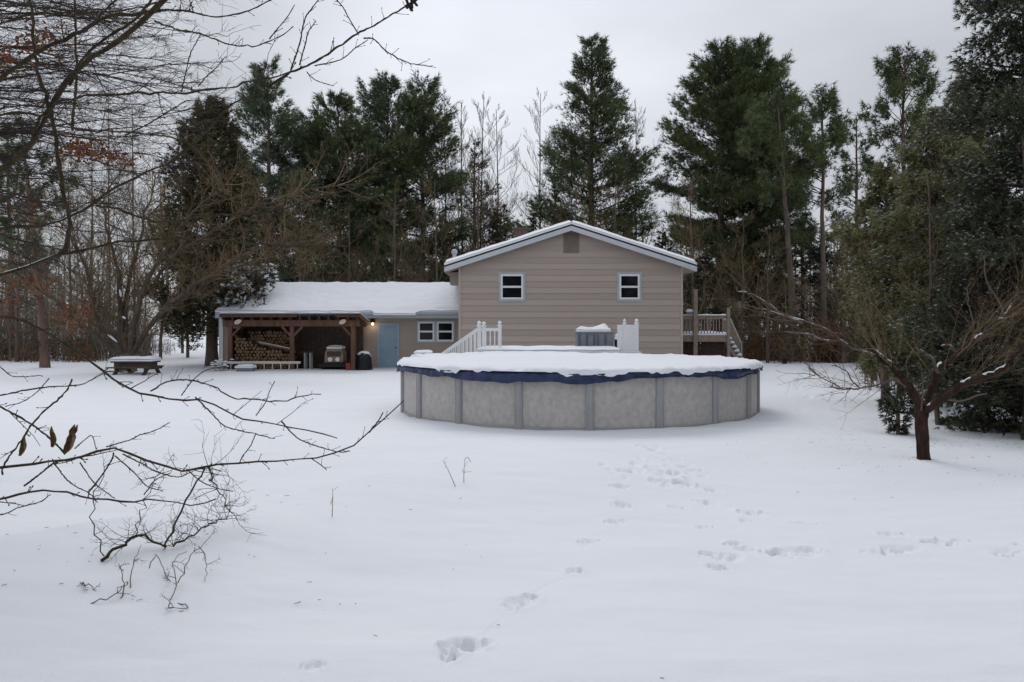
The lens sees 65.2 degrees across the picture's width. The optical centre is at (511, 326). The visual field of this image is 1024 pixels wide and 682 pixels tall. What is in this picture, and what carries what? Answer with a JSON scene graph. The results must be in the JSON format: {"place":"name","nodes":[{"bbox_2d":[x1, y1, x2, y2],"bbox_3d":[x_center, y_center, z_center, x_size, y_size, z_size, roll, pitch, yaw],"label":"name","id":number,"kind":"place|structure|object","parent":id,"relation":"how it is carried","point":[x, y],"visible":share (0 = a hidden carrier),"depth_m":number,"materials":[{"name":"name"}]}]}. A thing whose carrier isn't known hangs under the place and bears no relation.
{"place":"outdoors","nodes":[
{"label":"outdoors","id":0,"kind":"place"},
{"bbox_2d":[0,0,1022,326],"label":"sky","id":1,"kind":"structure","parent":0,"point":[505,50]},
{"bbox_2d":[0,327,1023,681],"bbox_3d":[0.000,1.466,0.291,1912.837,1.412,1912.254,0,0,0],"label":"snowy ground","id":2,"kind":"structure","parent":0,"point":[774,539],"depth_m":7.16,"materials":[{"name":"white snow"}]},
{"bbox_2d":[0,121,61,357],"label":"red pine","id":3,"kind":"object","parent":2,"relation":"on","point":[22,190],"visible":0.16,"depth_m":51.85,"materials":[{"name":"green plant"}]},
{"bbox_2d":[0,116,81,367],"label":"red pine","id":4,"kind":"object","parent":2,"relation":"on","point":[44,357],"visible":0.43,"depth_m":39.40,"materials":[{"name":"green plant"}]},
{"bbox_2d":[0,167,101,361],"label":"bare tree","id":5,"kind":"object","parent":2,"relation":"on","point":[17,329],"visible":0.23,"depth_m":46.21,"materials":[{"name":"brown plant"}]},
{"bbox_2d":[0,319,106,362],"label":"rusty brush","id":6,"kind":"object","parent":2,"relation":"on","point":[73,356],"visible":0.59,"depth_m":46.37,"materials":[{"name":"brown plant"}]},
{"bbox_2d":[12,157,135,357],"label":"bare tree","id":7,"kind":"object","parent":2,"relation":"on","point":[70,266],"visible":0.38,"depth_m":48.06,"materials":[{"name":"brown plant"}]},
{"bbox_2d":[0,287,175,360],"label":"undergrowth","id":8,"kind":"object","parent":2,"relation":"on","point":[146,348],"visible":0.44,"depth_m":48.93,"materials":[{"name":"brown plant"}]},
{"bbox_2d":[43,111,144,349],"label":"bare tree","id":9,"kind":"object","parent":2,"relation":"on","point":[92,218],"visible":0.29,"depth_m":53.57,"materials":[{"name":"brown plant"}]},
{"bbox_2d":[1,79,188,340],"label":"bare tree","id":10,"kind":"object","parent":2,"relation":"on","point":[108,185],"visible":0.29,"depth_m":61.51,"materials":[{"name":"brown plant"}]},
{"bbox_2d":[78,546,147,603],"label":"buried twigs","id":11,"kind":"object","parent":2,"relation":"on","point":[84,585],"visible":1,"depth_m":5.68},
{"bbox_2d":[106,356,163,375],"bbox_3d":[-16.188,1.713,34.430,1.892,0.875,1.760,0,0,0],"label":"picnic table","id":12,"kind":"object","parent":2,"relation":"on","point":[145,363],"visible":1,"depth_m":34.05,"materials":[{"name":"brown wood"}]},
{"bbox_2d":[0,0,274,336],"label":"beech tree","id":13,"kind":"object","parent":2,"relation":"on","point":[65,71],"visible":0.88,"depth_m":9.71,"materials":[{"name":"brown plant"}]},
{"bbox_2d":[73,105,202,311],"bbox_3d":[-25.742,-6.672,56.752,11.023,17.868,8.398,0,0,-28],"label":"bare tree","id":14,"kind":"object","parent":2,"relation":"on","point":[118,221],"visible":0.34,"depth_m":55.84,"materials":[{"name":"brown plant"}]},
{"bbox_2d":[102,174,196,357],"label":"bare tree","id":15,"kind":"object","parent":2,"relation":"on","point":[160,338],"visible":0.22,"depth_m":49.97,"materials":[{"name":"brown plant"}]},
{"bbox_2d":[111,138,204,352],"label":"bare tree","id":16,"kind":"object","parent":2,"relation":"on","point":[182,349],"visible":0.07,"depth_m":59.11,"materials":[{"name":"brown plant"}]},
{"bbox_2d":[89,419,265,562],"bbox_3d":[-2.620,1.282,6.613,1.354,1.082,1.265,0,0,0],"label":"fallen branch","id":17,"kind":"object","parent":2,"relation":"on","point":[111,550],"visible":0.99,"depth_m":6.42,"materials":[{"name":"brown wood"}]},
{"bbox_2d":[149,527,220,609],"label":"buried twigs","id":18,"kind":"object","parent":2,"relation":"on","point":[194,550],"visible":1,"depth_m":5.90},
{"bbox_2d":[176,303,205,357],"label":"young spruce","id":19,"kind":"object","parent":2,"relation":"on","point":[187,349],"visible":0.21,"depth_m":51.92,"materials":[{"name":"green plant"}]},
{"bbox_2d":[0,131,387,371],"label":"spreading tree","id":20,"kind":"object","parent":2,"relation":"on","point":[130,348],"visible":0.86,"depth_m":35.53,"materials":[{"name":"brown plant"}]},
{"bbox_2d":[136,92,277,365],"bbox_3d":[-15.800,-5.031,41.712,7.333,14.783,7.131,0,0,0],"label":"cedar","id":21,"kind":"object","parent":2,"relation":"on","point":[228,142],"visible":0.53,"depth_m":40.71,"materials":[{"name":"green plant"}]},
{"bbox_2d":[0,0,435,515],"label":"bare tree","id":22,"kind":"object","parent":2,"relation":"on","point":[88,57],"visible":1,"depth_m":4.38,"materials":[{"name":"brown plant"}]},
{"bbox_2d":[202,358,235,370],"bbox_3d":[-13.392,1.820,37.077,1.493,0.640,1.604,0,0,21],"label":"brush heap","id":23,"kind":"object","parent":2,"relation":"on","point":[217,363],"visible":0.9,"depth_m":36.71,"materials":[{"name":"white snow"}]},
{"bbox_2d":[208,254,279,327],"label":"cedar","id":24,"kind":"object","parent":2,"relation":"on","point":[230,298],"visible":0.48,"depth_m":39.37,"materials":[{"name":"green plant"}]},
{"bbox_2d":[234,364,256,371],"bbox_3d":[-12.064,1.915,36.244,0.832,0.390,0.629,0,0,0],"label":"crate","id":25,"kind":"object","parent":2,"relation":"on","point":[246,368],"visible":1,"depth_m":36.00,"materials":[{"name":"grey plastic"}]},
{"bbox_2d":[226,361,300,370],"bbox_3d":[-11.445,1.846,36.833,3.411,0.443,0.115,0,0,0],"label":"ladder","id":26,"kind":"object","parent":2,"relation":"on","point":[263,362],"visible":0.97,"depth_m":36.81,"materials":[{"name":"metal"}]},
{"bbox_2d":[226,52,324,281],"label":"white pine","id":27,"kind":"object","parent":2,"relation":"on","point":[260,105],"visible":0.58,"depth_m":55.27,"materials":[{"name":"green plant"}]},
{"bbox_2d":[219,312,368,369],"bbox_3d":[-10.325,0.747,38.270,6.603,2.826,2.330,0,0,0],"label":"timber shelter","id":28,"kind":"object","parent":2,"relation":"on","point":[318,332],"visible":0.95,"depth_m":37.83,"materials":[{"name":"brown wood"}]},
{"bbox_2d":[234,318,241,323],"bbox_3d":[-12.808,-0.227,37.479,0.338,0.299,0.259,0,0,0],"label":"flood lamp","id":29,"kind":"object","parent":28,"relation":"attached to","point":[238,321],"visible":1,"depth_m":37.35,"materials":[{"name":"white metal"}]},
{"bbox_2d":[300,351,315,368],"bbox_3d":[-9.818,1.640,38.550,0.638,0.840,0.500,0,0,0],"label":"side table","id":30,"kind":"object","parent":2,"relation":"on","point":[306,359],"visible":0.86,"depth_m":38.38,"materials":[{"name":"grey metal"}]},
{"bbox_2d":[251,122,365,281],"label":"white pine","id":31,"kind":"object","parent":2,"relation":"on","point":[280,165],"visible":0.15,"depth_m":58.33,"materials":[{"name":"green plant"}]},
{"bbox_2d":[271,172,362,281],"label":"bare tree","id":32,"kind":"object","parent":2,"relation":"on","point":[295,224],"visible":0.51,"depth_m":50.10,"materials":[{"name":"brown plant"}]},
{"bbox_2d":[330,486,337,515],"bbox_3d":[-1.674,1.685,7.538,0.072,0.354,0.024,0,0,0],"label":"weed stalk","id":33,"kind":"object","parent":2,"relation":"on","point":[332,501],"visible":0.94,"depth_m":7.54,"materials":[{"name":"brown plant"}]},
{"bbox_2d":[319,345,350,368],"bbox_3d":[-8.471,1.479,38.560,1.332,1.155,1.480,0,0,0],"label":"lawn tractor","id":34,"kind":"object","parent":2,"relation":"on","point":[336,356],"visible":0.93,"depth_m":38.00,"materials":[{"name":"beige metal"}]},
{"bbox_2d":[272,88,406,281],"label":"white pine","id":35,"kind":"object","parent":2,"relation":"on","point":[325,119],"visible":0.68,"depth_m":56.13,"materials":[{"name":"green plant"}]},
{"bbox_2d":[305,203,390,281],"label":"bare tree","id":36,"kind":"object","parent":2,"relation":"on","point":[356,266],"visible":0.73,"depth_m":51.27,"materials":[{"name":"brown plant"}]},
{"bbox_2d":[345,360,350,369],"bbox_3d":[-7.712,1.829,37.600,0.284,0.462,0.200,0,0,0],"label":"gas can","id":37,"kind":"object","parent":2,"relation":"on","point":[348,365],"visible":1,"depth_m":37.51,"materials":[{"name":"red plastic"}]},
{"bbox_2d":[355,351,372,369],"bbox_3d":[-7.063,1.630,38.008,0.866,0.900,0.696,0,0,0],"label":"covered grill","id":38,"kind":"object","parent":2,"relation":"on","point":[363,360],"visible":0.99,"depth_m":37.76,"materials":[{"name":"black fabric"}]},
{"bbox_2d":[316,68,442,281],"bbox_3d":[-9.869,-8.469,59.989,9.725,21.619,9.892,0,0,37],"label":"white pine","id":39,"kind":"object","parent":2,"relation":"on","point":[385,88],"visible":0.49,"depth_m":58.57,"materials":[{"name":"green plant"}]},
{"bbox_2d":[334,177,438,281],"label":"bare tree","id":40,"kind":"object","parent":2,"relation":"on","point":[397,246],"visible":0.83,"depth_m":49.95,"materials":[{"name":"brown plant"}]},
{"bbox_2d":[354,69,483,281],"bbox_3d":[-6.766,-8.289,58.686,9.702,21.280,9.874,0,0,0],"label":"white pine","id":41,"kind":"object","parent":2,"relation":"on","point":[426,116],"visible":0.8,"depth_m":57.17,"materials":[{"name":"green plant"}]},
{"bbox_2d":[414,350,432,353],"bbox_3d":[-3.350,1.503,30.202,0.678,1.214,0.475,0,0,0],"label":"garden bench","id":42,"kind":"object","parent":2,"relation":"on","point":[423,351],"visible":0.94,"depth_m":30.00,"materials":[{"name":"white wood"}]},
{"bbox_2d":[379,173,481,281],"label":"bare tree","id":43,"kind":"object","parent":2,"relation":"on","point":[435,243],"visible":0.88,"depth_m":50.86,"materials":[{"name":"brown plant"}]},
{"bbox_2d":[408,224,458,278],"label":"spruce","id":44,"kind":"object","parent":2,"relation":"on","point":[433,258],"visible":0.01,"depth_m":63.78,"materials":[{"name":"green plant"}]},
{"bbox_2d":[388,95,479,278],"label":"bare birch","id":45,"kind":"object","parent":2,"relation":"on","point":[441,201],"visible":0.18,"depth_m":65.63,"materials":[{"name":"grey plant"}]},
{"bbox_2d":[215,220,696,367],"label":"house","id":46,"kind":"structure","parent":2,"relation":"on","point":[558,284],"depth_m":35.99,"materials":[{"name":"beige wood"}]},
{"bbox_2d":[377,323,398,367],"bbox_3d":[-6.096,1.001,39.455,1.080,2.318,0.089,0,0,0],"label":"door","id":47,"kind":"structure","parent":46,"relation":"in","point":[387,333],"depth_m":39.46,"materials":[{"name":"blue paint"}]},
{"bbox_2d":[417,320,435,342],"bbox_3d":[-4.228,0.270,39.462,0.919,1.093,0.074,0,0,0],"label":"window","id":48,"kind":"structure","parent":46,"relation":"in","point":[426,329],"depth_m":39.46,"materials":[{"name":"white glass"}]},
{"bbox_2d":[436,320,454,342],"bbox_3d":[-3.290,0.270,39.462,0.945,1.093,0.074,0,0,0],"label":"window","id":49,"kind":"structure","parent":46,"relation":"in","point":[445,329],"depth_m":39.46,"materials":[{"name":"white glass"}]},
{"bbox_2d":[499,272,524,301],"bbox_3d":[0.000,-1.764,35.962,1.200,1.320,0.074,0,0,0],"label":"window","id":50,"kind":"structure","parent":46,"relation":"in","point":[511,284],"depth_m":35.95,"materials":[{"name":"white glass"}]},
{"bbox_2d":[617,272,641,301],"bbox_3d":[5.280,-1.764,35.962,1.104,1.320,0.074,0,0,0],"label":"window","id":51,"kind":"structure","parent":46,"relation":"in","point":[629,284],"depth_m":35.95,"materials":[{"name":"white glass"}]},
{"bbox_2d":[433,100,502,256],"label":"bare birch","id":52,"kind":"object","parent":2,"relation":"on","point":[461,127],"visible":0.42,"depth_m":63.58,"materials":[{"name":"grey plant"}]},
{"bbox_2d":[436,137,513,254],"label":"white pine","id":53,"kind":"object","parent":2,"relation":"on","point":[493,221],"visible":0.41,"depth_m":61.60,"materials":[{"name":"green plant"}]},
{"bbox_2d":[435,92,519,250],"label":"bare birch","id":54,"kind":"object","parent":2,"relation":"on","point":[483,115],"visible":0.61,"depth_m":64.90,"materials":[{"name":"grey plant"}]},
{"bbox_2d":[433,155,535,279],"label":"bare tree","id":55,"kind":"object","parent":2,"relation":"on","point":[478,215],"visible":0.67,"depth_m":52.88,"materials":[{"name":"brown plant"}]},
{"bbox_2d":[459,106,525,249],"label":"bare birch","id":56,"kind":"object","parent":2,"relation":"on","point":[511,161],"visible":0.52,"depth_m":67.00,"materials":[{"name":"grey plant"}]},
{"bbox_2d":[476,202,513,247],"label":"spruce","id":57,"kind":"object","parent":2,"relation":"on","point":[504,206],"visible":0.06,"depth_m":65.51,"materials":[{"name":"green plant"}]},
{"bbox_2d":[0,208,1022,332],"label":"wood","id":58,"kind":"object","parent":2,"relation":"on","point":[82,269],"visible":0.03,"depth_m":110.14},
{"bbox_2d":[1,366,1022,677],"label":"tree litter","id":59,"kind":"object","parent":2,"relation":"on","point":[727,444],"visible":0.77,"depth_m":8.05,"materials":[{"name":"brown plant"}]},
{"bbox_2d":[512,213,542,238],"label":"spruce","id":60,"kind":"object","parent":2,"relation":"on","point":[533,221],"visible":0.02,"depth_m":63.59,"materials":[{"name":"green plant"}]},
{"bbox_2d":[503,87,563,241],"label":"bare birch","id":61,"kind":"object","parent":2,"relation":"on","point":[540,174],"visible":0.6,"depth_m":65.89,"materials":[{"name":"grey plant"}]},
{"bbox_2d":[442,319,641,353],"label":"pool deck","id":62,"kind":"structure","parent":2,"relation":"on","point":[627,338],"depth_m":25.17,"materials":[{"name":"white plastic"}]},
{"bbox_2d":[574,324,613,345],"bbox_3d":[2.652,0.353,25.875,1.224,0.875,0.810,0,0,0],"label":"storage box","id":63,"kind":"object","parent":62,"relation":"on","point":[600,335],"visible":0.96,"depth_m":25.50,"materials":[{"name":"grey plastic"}]},
{"bbox_2d":[542,128,579,219],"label":"bare birch","id":64,"kind":"object","parent":2,"relation":"on","point":[556,172],"visible":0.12,"depth_m":62.80,"materials":[{"name":"grey plant"}]},
{"bbox_2d":[530,168,609,230],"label":"bare tree","id":65,"kind":"object","parent":2,"relation":"on","point":[581,204],"visible":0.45,"depth_m":52.17,"materials":[{"name":"brown plant"}]},
{"bbox_2d":[396,351,763,430],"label":"swimming pool","id":66,"kind":"structure","parent":2,"relation":"on","point":[539,390],"depth_m":16.32,"materials":[{"name":"grey metal"}]},
{"bbox_2d":[499,31,678,241],"bbox_3d":[5.739,-10.006,59.818,13.518,24.693,11.243,0,0,0],"label":"white pine","id":67,"kind":"object","parent":2,"relation":"on","point":[607,104],"visible":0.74,"depth_m":58.54,"materials":[{"name":"green plant"}]},
{"bbox_2d":[576,173,633,238],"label":"bare tree","id":68,"kind":"object","parent":2,"relation":"on","point":[615,202],"visible":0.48,"depth_m":53.07,"materials":[{"name":"brown plant"}]},
{"bbox_2d":[611,98,668,245],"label":"bare birch","id":69,"kind":"object","parent":2,"relation":"on","point":[637,122],"visible":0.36,"depth_m":63.93,"materials":[{"name":"grey plant"}]},
{"bbox_2d":[651,228,698,313],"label":"tree","id":70,"kind":"object","parent":2,"relation":"on","point":[660,242],"visible":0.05,"depth_m":61.98,"materials":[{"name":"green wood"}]},
{"bbox_2d":[660,171,749,330],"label":"bare tree","id":71,"kind":"object","parent":2,"relation":"on","point":[678,203],"visible":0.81,"depth_m":45.48,"materials":[{"name":"brown plant"}]},
{"bbox_2d":[683,289,744,358],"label":"side deck","id":72,"kind":"structure","parent":2,"relation":"on","point":[713,342],"depth_m":36.99,"materials":[{"name":"grey wood"}]},
{"bbox_2d":[686,309,692,314],"bbox_3d":[8.229,-0.662,37.022,0.347,0.253,0.232,0,0,0],"label":"planter","id":73,"kind":"object","parent":72,"relation":"on","point":[689,311],"visible":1,"depth_m":36.92,"materials":[{"name":"grey plastic"}]},
{"bbox_2d":[683,249,744,356],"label":"spruce","id":74,"kind":"object","parent":2,"relation":"on","point":[716,308],"visible":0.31,"depth_m":52.82,"materials":[{"name":"green plant"}]},
{"bbox_2d":[639,34,818,321],"bbox_3d":[15.417,-9.419,56.828,12.179,23.567,11.913,0,0,0],"label":"white pine","id":75,"kind":"object","parent":2,"relation":"on","point":[723,100],"visible":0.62,"depth_m":55.63,"materials":[{"name":"green plant"}]},
{"bbox_2d":[698,209,798,357],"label":"bare tree","id":76,"kind":"object","parent":2,"relation":"on","point":[741,310],"visible":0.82,"depth_m":46.95,"materials":[{"name":"brown plant"}]},
{"bbox_2d":[687,30,820,343],"bbox_3d":[17.527,-9.618,58.727,10.217,23.943,10.450,0,0,0],"label":"white pine","id":77,"kind":"object","parent":2,"relation":"on","point":[771,79],"visible":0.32,"depth_m":56.23,"materials":[{"name":"green plant"}]},
{"bbox_2d":[737,267,782,346],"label":"spruce","id":78,"kind":"object","parent":2,"relation":"on","point":[761,303],"visible":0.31,"depth_m":54.53,"materials":[{"name":"green plant"}]},
{"bbox_2d":[732,227,809,362],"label":"bare tree","id":79,"kind":"object","parent":2,"relation":"on","point":[768,283],"visible":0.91,"depth_m":44.91,"materials":[{"name":"brown plant"}]},
{"bbox_2d":[735,88,831,361],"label":"red pine","id":80,"kind":"object","parent":2,"relation":"on","point":[762,116],"visible":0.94,"depth_m":46.77,"materials":[{"name":"grey plant"}]},
{"bbox_2d":[760,215,839,348],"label":"spruce","id":81,"kind":"object","parent":2,"relation":"on","point":[812,252],"visible":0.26,"depth_m":59.15,"materials":[{"name":"green plant"}]},
{"bbox_2d":[743,316,864,362],"bbox_3d":[18.608,0.783,46.929,10.392,3.278,6.720,0,0,22],"label":"rusty brush","id":82,"kind":"object","parent":2,"relation":"on","point":[821,359],"visible":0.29,"depth_m":46.17,"materials":[{"name":"brown plant"}]},
{"bbox_2d":[776,80,866,329],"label":"red pine","id":83,"kind":"object","parent":2,"relation":"on","point":[836,129],"visible":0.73,"depth_m":47.89,"materials":[{"name":"grey plant"}]},
{"bbox_2d":[809,221,863,343],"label":"spruce","id":84,"kind":"object","parent":2,"relation":"on","point":[835,291],"visible":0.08,"depth_m":54.07,"materials":[{"name":"green plant"}]},
{"bbox_2d":[808,211,870,363],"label":"bare tree","id":85,"kind":"object","parent":2,"relation":"on","point":[843,339],"visible":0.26,"depth_m":44.06,"materials":[{"name":"brown plant"}]},
{"bbox_2d":[684,305,1012,389],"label":"undergrowth","id":86,"kind":"object","parent":2,"relation":"on","point":[779,353],"visible":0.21,"depth_m":46.15,"materials":[{"name":"brown plant"}]},
{"bbox_2d":[682,172,1023,459],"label":"apple tree","id":87,"kind":"object","parent":2,"relation":"on","point":[924,407],"visible":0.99,"depth_m":12.34,"materials":[{"name":"brown plant"}]},
{"bbox_2d":[829,114,883,266],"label":"red pine","id":88,"kind":"object","parent":2,"relation":"on","point":[845,164],"visible":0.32,"depth_m":55.02,"materials":[{"name":"green plant"}]},
{"bbox_2d":[821,173,898,380],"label":"bare tree","id":89,"kind":"object","parent":2,"relation":"on","point":[855,244],"visible":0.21,"depth_m":29.99,"materials":[{"name":"brown plant"}]},
{"bbox_2d":[829,206,893,360],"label":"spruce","id":90,"kind":"object","parent":2,"relation":"on","point":[846,315],"visible":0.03,"depth_m":40.66,"materials":[{"name":"green plant"}]},
{"bbox_2d":[828,160,926,399],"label":"hemlock","id":91,"kind":"object","parent":2,"relation":"on","point":[881,187],"visible":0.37,"depth_m":22.39,"materials":[{"name":"green plant"}]},
{"bbox_2d":[851,41,945,251],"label":"red pine","id":92,"kind":"object","parent":2,"relation":"on","point":[897,77],"visible":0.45,"depth_m":49.96,"materials":[{"name":"green plant"}]},
{"bbox_2d":[876,382,921,434],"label":"young hemlock","id":93,"kind":"object","parent":2,"relation":"on","point":[898,401],"visible":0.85,"depth_m":15.13,"materials":[{"name":"green plant"}]},
{"bbox_2d":[833,147,1023,424],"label":"bare tree","id":94,"kind":"object","parent":2,"relation":"on","point":[936,410],"visible":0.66,"depth_m":16.99,"materials":[{"name":"brown plant"}]},
{"bbox_2d":[838,104,1023,406],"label":"hemlock","id":95,"kind":"object","parent":2,"relation":"on","point":[914,173],"visible":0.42,"depth_m":20.20,"materials":[{"name":"green plant"}]},
{"bbox_2d":[843,176,1018,374],"bbox_3d":[18.103,-2.877,33.107,6.539,10.475,7.454,0,0,-38],"label":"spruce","id":96,"kind":"object","parent":2,"relation":"on","point":[855,356],"depth_m":33.98,"materials":[{"name":"green plant"}]},
{"bbox_2d":[883,0,1023,439],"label":"hemlock","id":97,"kind":"object","parent":2,"relation":"on","point":[997,100],"visible":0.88,"depth_m":15.50,"materials":[{"name":"green plant"}]},
{"bbox_2d":[893,76,1022,380],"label":"cedar","id":98,"kind":"object","parent":2,"relation":"on","point":[980,140],"visible":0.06,"depth_m":25.31,"materials":[{"name":"green plant"}]},
{"bbox_2d":[905,68,1023,380],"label":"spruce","id":99,"kind":"object","parent":2,"relation":"on","point":[1019,190],"visible":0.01,"depth_m":27.50,"materials":[{"name":"green plant"}]},
{"bbox_2d":[914,174,1023,431],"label":"hemlock","id":100,"kind":"object","parent":2,"relation":"on","point":[1017,408],"visible":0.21,"depth_m":16.61,"materials":[{"name":"green plant"}]},
{"bbox_2d":[613,334,616,346],"bbox_3d":[3.364,0.515,25.600,0.250,0.550,0.240,0,0,0],"label":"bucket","id":101,"kind":"object","parent":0,"point":[615,338],"visible":0.39,"depth_m":25.53,"materials":[{"name":"black plastic"}]},
{"bbox_3d":[-11.665,1.066,37.896,0.142,0.142,0.440,26,1,-3],"label":"firewood log","id":102,"kind":"object","parent":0,"visible":0},
{"bbox_2d":[259,341,289,350],"bbox_3d":[-11.206,0.960,37.900,1.530,0.494,0.493,0,0,0],"label":"plank","id":103,"kind":"object","parent":102,"relation":"on","point":[274,346],"visible":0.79,"depth_m":37.77,"materials":[{"name":"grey wood"}]}
]}

